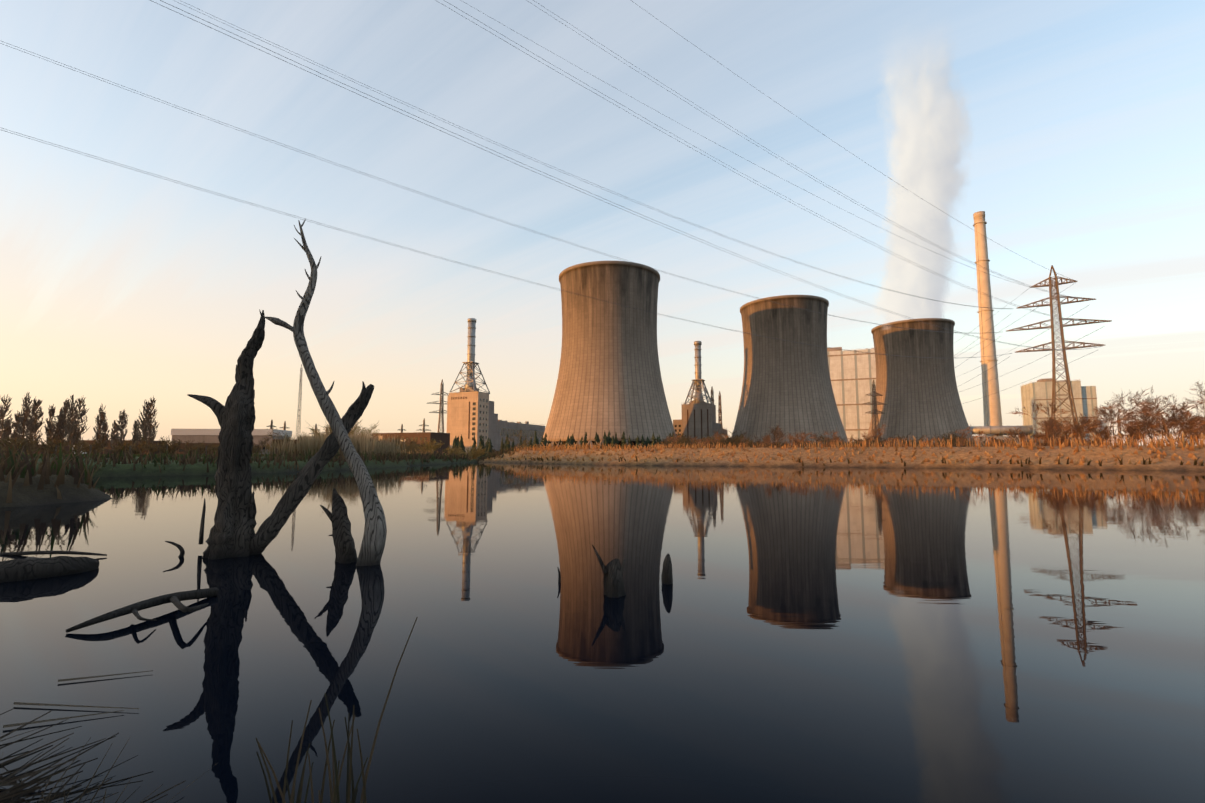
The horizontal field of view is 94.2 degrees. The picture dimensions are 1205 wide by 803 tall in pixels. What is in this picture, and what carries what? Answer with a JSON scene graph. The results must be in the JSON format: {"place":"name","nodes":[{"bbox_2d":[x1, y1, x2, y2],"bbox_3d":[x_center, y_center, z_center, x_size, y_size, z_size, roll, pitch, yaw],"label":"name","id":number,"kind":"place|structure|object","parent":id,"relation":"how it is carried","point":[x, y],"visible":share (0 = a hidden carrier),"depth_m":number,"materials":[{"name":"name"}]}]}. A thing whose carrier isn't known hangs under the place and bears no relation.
{"place":"outdoors","nodes":[
{"label":"outdoors","id":0,"kind":"place"},
{"bbox_2d":[0,457,1204,802],"bbox_3d":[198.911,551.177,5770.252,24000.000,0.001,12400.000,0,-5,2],"label":"water","id":1,"kind":"structure","parent":0,"point":[892,635],"depth_m":4.00,"materials":[{"name":"liquid"}]},
{"bbox_2d":[187,309,373,563],"bbox_3d":[-4.227,0.504,7.614,2.526,3.517,1.390,0,-5,2],"label":"dead tree trunk","id":2,"kind":"object","parent":1,"relation":"in","point":[232,533],"visible":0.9,"depth_m":7.38,"materials":[{"name":"wood"}]},
{"bbox_2d":[264,219,386,565],"bbox_3d":[-3.467,-0.095,6.992,1.659,4.562,0.294,0,-5,2],"label":"dead tree","id":3,"kind":"object","parent":1,"relation":"in","point":[373,542],"visible":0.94,"depth_m":6.88,"materials":[{"name":"grey wood"}]},
{"bbox_2d":[0,498,672,632],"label":"driftwood","id":4,"kind":"object","parent":1,"relation":"in","point":[29,568],"visible":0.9,"depth_m":5.77,"materials":[{"name":"brown wood"}]},
{"bbox_2d":[0,445,1204,506],"bbox_3d":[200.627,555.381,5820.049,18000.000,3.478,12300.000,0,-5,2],"label":"ground","id":5,"kind":"structure","parent":0,"point":[32,495],"depth_m":55.08,"materials":[{"name":"brown soil"}]},
{"bbox_2d":[2,429,298,454],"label":"hall and sheds","id":6,"kind":"structure","parent":5,"relation":"on","point":[207,436],"depth_m":391.37,"materials":[{"name":"metal"}]},
{"bbox_2d":[296,364,302,438],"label":"radio mast","id":7,"kind":"object","parent":5,"relation":"on","point":[299,400],"visible":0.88,"depth_m":532.09,"materials":[{"name":"grey metal"}]},
{"bbox_2d":[370,432,449,453],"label":"brick workshops","id":8,"kind":"structure","parent":5,"relation":"on","point":[444,438],"depth_m":397.20,"materials":[{"name":"brown brick"}]},
{"bbox_2d":[447,318,544,454],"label":"power unit","id":9,"kind":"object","parent":5,"relation":"on","point":[470,411],"visible":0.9,"depth_m":457.92,"materials":[{"name":"concrete"}]},
{"bbox_2d":[452,430,702,455],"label":"row of shrubs","id":10,"kind":"object","parent":5,"relation":"on","point":[608,439],"visible":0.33,"depth_m":293.53,"materials":[{"name":"green plant"}]},
{"bbox_2d":[51,379,1121,441],"bbox_3d":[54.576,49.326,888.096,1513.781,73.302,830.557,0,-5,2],"label":"distant electricity pylons","id":11,"kind":"object","parent":5,"relation":"on","point":[873,403],"visible":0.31,"depth_m":545.90,"materials":[{"name":"grey metal"}]},
{"bbox_2d":[0,430,1204,802],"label":"reeds","id":12,"kind":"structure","parent":5,"relation":"on","point":[12,464],"depth_m":35.19,"materials":[{"name":"plant"}]},
{"bbox_2d":[540,261,676,448],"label":"cooling tower","id":13,"kind":"structure","parent":5,"relation":"on","point":[609,377],"depth_m":328.82,"materials":[{"name":"concrete"}]},
{"bbox_2d":[673,341,727,440],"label":"power unit","id":14,"kind":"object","parent":5,"relation":"on","point":[698,420],"visible":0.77,"depth_m":405.12,"materials":[{"name":"concrete"}]},
{"bbox_2d":[732,295,848,446],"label":"cooling tower","id":15,"kind":"structure","parent":5,"relation":"on","point":[787,387],"depth_m":399.47,"materials":[{"name":"concrete"}]},
{"bbox_2d":[827,347,875,442],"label":"industrial building","id":16,"kind":"structure","parent":5,"relation":"on","point":[852,375],"depth_m":621.30,"materials":[{"name":"metal"}]},
{"bbox_2d":[867,318,973,444],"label":"cooling tower","id":17,"kind":"structure","parent":5,"relation":"on","point":[900,342],"depth_m":468.08,"materials":[{"name":"concrete"}]},
{"bbox_2d":[973,211,1002,435],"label":"chimney","id":18,"kind":"object","parent":5,"relation":"on","point":[992,410],"visible":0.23,"depth_m":650.93,"materials":[{"name":"concrete"}]},
{"bbox_2d":[970,425,1033,446],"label":"flue gas ducts","id":19,"kind":"object","parent":5,"relation":"on","point":[996,430],"visible":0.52,"depth_m":624.17,"materials":[{"name":"metal"}]},
{"bbox_2d":[1006,265,1111,435],"bbox_3d":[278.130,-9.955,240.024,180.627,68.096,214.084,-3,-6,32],"label":"pylon","id":20,"kind":"object","parent":5,"relation":"on","point":[1056,283],"visible":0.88,"depth_m":195.32,"materials":[{"name":"grey metal"}]},
{"bbox_2d":[1,0,1110,414],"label":"power lines","id":21,"kind":"object","parent":20,"relation":"attached to","point":[625,198],"visible":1,"depth_m":71.98,"materials":[{"name":"grey metal"}]},
{"bbox_2d":[1020,378,1106,445],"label":"industrial building","id":22,"kind":"structure","parent":5,"relation":"on","point":[1084,397],"depth_m":599.94,"materials":[{"name":"concrete"}]},
{"bbox_2d":[0,0,1204,445],"label":"sky","id":23,"kind":"structure","parent":0,"point":[1076,128],"materials":[{"name":"blue"}]}
]}

